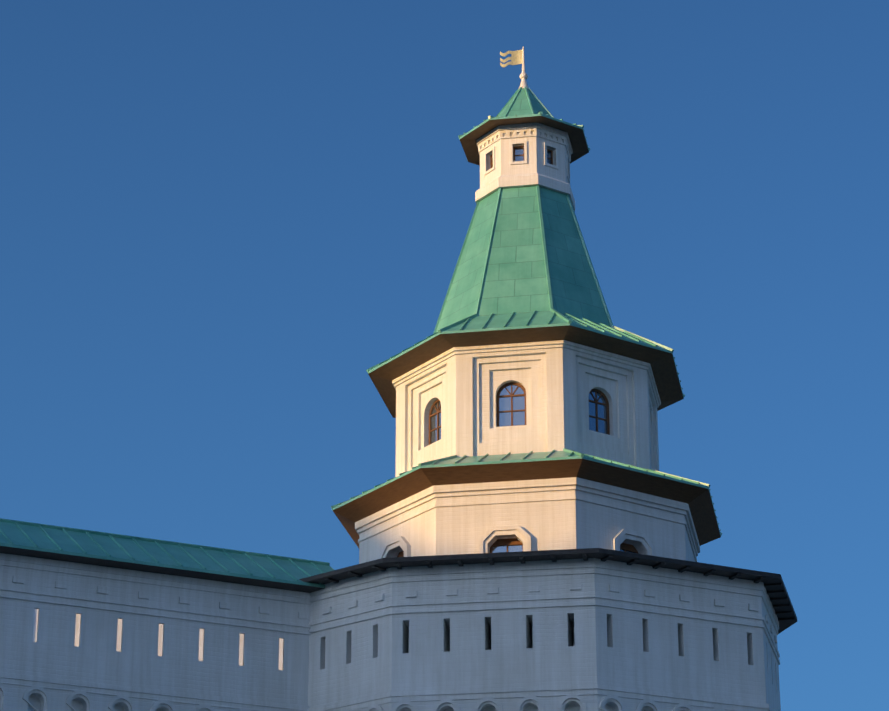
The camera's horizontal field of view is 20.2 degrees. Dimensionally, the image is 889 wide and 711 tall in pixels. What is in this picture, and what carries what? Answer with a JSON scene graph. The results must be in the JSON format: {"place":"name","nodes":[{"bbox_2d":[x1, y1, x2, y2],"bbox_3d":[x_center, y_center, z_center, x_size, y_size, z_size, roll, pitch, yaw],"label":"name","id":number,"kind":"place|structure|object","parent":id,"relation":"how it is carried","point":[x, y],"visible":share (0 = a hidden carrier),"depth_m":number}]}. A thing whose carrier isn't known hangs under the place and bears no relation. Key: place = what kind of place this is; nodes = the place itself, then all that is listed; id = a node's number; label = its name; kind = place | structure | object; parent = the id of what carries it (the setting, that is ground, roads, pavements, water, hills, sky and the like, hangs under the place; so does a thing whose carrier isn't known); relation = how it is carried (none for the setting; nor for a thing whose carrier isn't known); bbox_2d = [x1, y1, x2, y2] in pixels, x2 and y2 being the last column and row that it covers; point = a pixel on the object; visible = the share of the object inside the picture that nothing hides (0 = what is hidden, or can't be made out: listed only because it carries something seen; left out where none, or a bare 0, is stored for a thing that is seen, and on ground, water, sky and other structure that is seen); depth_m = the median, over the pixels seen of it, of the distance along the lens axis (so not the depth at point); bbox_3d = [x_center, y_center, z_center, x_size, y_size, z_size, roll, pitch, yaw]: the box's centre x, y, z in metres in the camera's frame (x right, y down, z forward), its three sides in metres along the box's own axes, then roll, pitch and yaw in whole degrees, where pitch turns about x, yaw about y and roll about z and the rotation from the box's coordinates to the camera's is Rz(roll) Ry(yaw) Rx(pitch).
{"place":"outdoors","nodes":[
{"label":"outdoors","id":0,"kind":"place"},
{"bbox_2d":[32,609,282,669],"bbox_3d":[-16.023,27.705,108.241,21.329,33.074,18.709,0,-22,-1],"label":"slit openings","id":1,"kind":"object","parent":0,"point":[119,633],"depth_m":106.34},
{"bbox_2d":[0,0,888,710],"label":"sky","id":2,"kind":"structure","parent":0,"point":[217,217]},
{"bbox_2d":[500,49,522,66],"bbox_3d":[1.515,-6.725,56.618,0.512,0.477,0.028,1,-22,-3],"label":"flag","id":3,"kind":"object","parent":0,"point":[515,58],"visible":0.98,"depth_m":56.62},
{"bbox_2d":[355,477,699,563],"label":"tower wall","id":4,"kind":"structure","parent":0,"point":[552,514],"depth_m":49.28},
{"bbox_2d":[378,525,654,558],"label":"window surrounds","id":5,"kind":"object","parent":4,"relation":"attached to","point":[524,537],"visible":0.17,"depth_m":49.21},
{"bbox_2d":[397,538,638,556],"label":"arched windows","id":6,"kind":"structure","parent":4,"relation":"in","point":[516,541],"depth_m":49.09},
{"bbox_2d":[492,545,635,552],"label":"window","id":7,"kind":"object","parent":6,"relation":"in","point":[511,548],"depth_m":49.05},
{"bbox_2d":[392,326,660,476],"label":"tower wall","id":8,"kind":"structure","parent":4,"relation":"on","point":[558,380],"depth_m":51.12},
{"bbox_2d":[429,382,609,444],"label":"window frames","id":9,"kind":"structure","parent":8,"relation":"in","point":[511,395],"depth_m":51.34},
{"bbox_2d":[431,385,606,443],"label":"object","id":10,"kind":"object","parent":9,"relation":"in","point":[505,405],"depth_m":51.15},
{"bbox_2d":[366,308,684,396],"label":"tower skirt seams","id":11,"kind":"object","parent":8,"relation":"on","point":[563,317],"visible":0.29,"depth_m":51.79},
{"bbox_2d":[436,186,610,336],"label":"tent sheets","id":12,"kind":"object","parent":11,"relation":"on","point":[515,280],"visible":0.42,"depth_m":53.33},
{"bbox_2d":[433,185,612,333],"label":"roof ridges","id":13,"kind":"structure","parent":12,"relation":"attached to","point":[544,251],"depth_m":53.66},
{"bbox_2d":[475,123,574,210],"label":"turret wall","id":14,"kind":"structure","parent":13,"relation":"on","point":[534,171],"depth_m":54.78},
{"bbox_2d":[490,146,552,167],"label":"window frames","id":15,"kind":"structure","parent":14,"relation":"in","point":[551,158],"depth_m":54.91},
{"bbox_2d":[492,148,550,166],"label":"window panes","id":16,"kind":"structure","parent":15,"relation":"in","point":[519,151],"depth_m":54.82},
{"bbox_2d":[459,114,588,157],"bbox_3d":[1.789,-4.764,55.822,2.757,0.190,2.757,-4,-22,9],"label":"roof eave","id":17,"kind":"object","parent":14,"relation":"attached to","point":[521,116],"visible":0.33,"depth_m":54.70},
{"bbox_2d":[458,111,589,160],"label":"roof seams","id":18,"kind":"object","parent":14,"relation":"attached to","point":[540,112],"visible":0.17,"depth_m":54.81},
{"bbox_2d":[496,87,553,117],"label":"roof ridges","id":19,"kind":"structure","parent":18,"relation":"on","point":[515,97],"depth_m":55.89},
{"bbox_2d":[498,88,550,116],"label":"tower tent sheets","id":20,"kind":"object","parent":19,"relation":"on","point":[521,105],"visible":0.29,"depth_m":55.66},
{"bbox_2d":[519,46,528,88],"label":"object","id":21,"kind":"object","parent":20,"relation":"on","point":[523,76],"visible":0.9,"depth_m":56.38},
{"bbox_2d":[460,116,588,165],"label":"eave soffit","id":22,"kind":"structure","parent":14,"relation":"attached to","point":[575,135],"depth_m":55.28},
{"bbox_2d":[484,140,569,182],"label":"window surrounds","id":23,"kind":"object","parent":14,"relation":"attached to","point":[486,171],"visible":0.31,"depth_m":54.82},
{"bbox_2d":[369,325,682,417],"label":"eave soffit","id":24,"kind":"structure","parent":8,"relation":"on","point":[663,367],"depth_m":51.58},
{"bbox_2d":[368,311,683,413],"bbox_3d":[1.789,0.248,53.798,6.453,0.900,6.453,-4,-22,9],"label":"roof eave","id":25,"kind":"object","parent":24,"relation":"on","point":[516,321],"visible":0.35,"depth_m":51.29},
{"bbox_2d":[331,448,721,534],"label":"roof seams","id":26,"kind":"object","parent":4,"relation":"on","point":[571,452],"visible":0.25,"depth_m":49.87},
{"bbox_2d":[333,459,720,547],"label":"eave soffit","id":27,"kind":"structure","parent":4,"relation":"on","point":[697,500],"depth_m":49.62},
{"bbox_2d":[332,451,720,546],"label":"skirt roof","id":28,"kind":"structure","parent":27,"relation":"on","point":[518,457],"depth_m":49.42},
{"bbox_2d":[308,559,780,710],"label":"tower wall","id":29,"kind":"structure","parent":0,"point":[528,647],"depth_m":46.93},
{"bbox_2d":[289,548,796,633],"bbox_3d":[2.420,5.347,51.811,9.673,0.825,10.882,-4,-22,9],"label":"roof eave","id":30,"kind":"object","parent":29,"relation":"on","point":[564,554],"depth_m":47.21},
{"bbox_2d":[304,553,794,620],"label":"rafter tails","id":31,"kind":"object","parent":30,"relation":"attached to","point":[553,559],"visible":0.44,"depth_m":47.67},
{"bbox_2d":[307,558,779,710],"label":"wall moldings","id":32,"kind":"structure","parent":29,"relation":"attached to","point":[541,568],"depth_m":47.09},
{"bbox_2d":[322,583,776,710],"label":"wall ornaments","id":33,"kind":"object","parent":29,"relation":"attached to","point":[536,588],"visible":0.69,"depth_m":46.66},
{"label":"ground","id":34,"kind":"structure","parent":0,"visible":0},
{"bbox_2d":[0,666,307,710],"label":"curtain wall","id":35,"kind":"structure","parent":34,"relation":"on","point":[35,698],"depth_m":46.16},
{"bbox_2d":[0,565,309,700],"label":"wall","id":36,"kind":"structure","parent":35,"relation":"on","point":[54,649],"depth_m":47.02},
{"bbox_2d":[0,576,308,710],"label":"wall ornaments","id":37,"kind":"object","parent":36,"relation":"attached to","point":[182,600],"visible":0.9,"depth_m":46.34},
{"bbox_2d":[0,553,310,710],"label":"wall moldings","id":38,"kind":"structure","parent":36,"relation":"attached to","point":[34,563],"depth_m":47.02},
{"bbox_2d":[0,546,323,592],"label":"roof eave","id":39,"kind":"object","parent":36,"relation":"attached to","point":[147,568],"depth_m":47.27},
{"bbox_2d":[0,522,333,587],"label":"roof","id":40,"kind":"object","parent":36,"relation":"on","point":[15,534],"depth_m":47.94},
{"bbox_2d":[0,518,329,584],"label":"roof seams","id":41,"kind":"object","parent":40,"relation":"attached to","point":[157,542],"visible":0.96,"depth_m":48.60}
]}

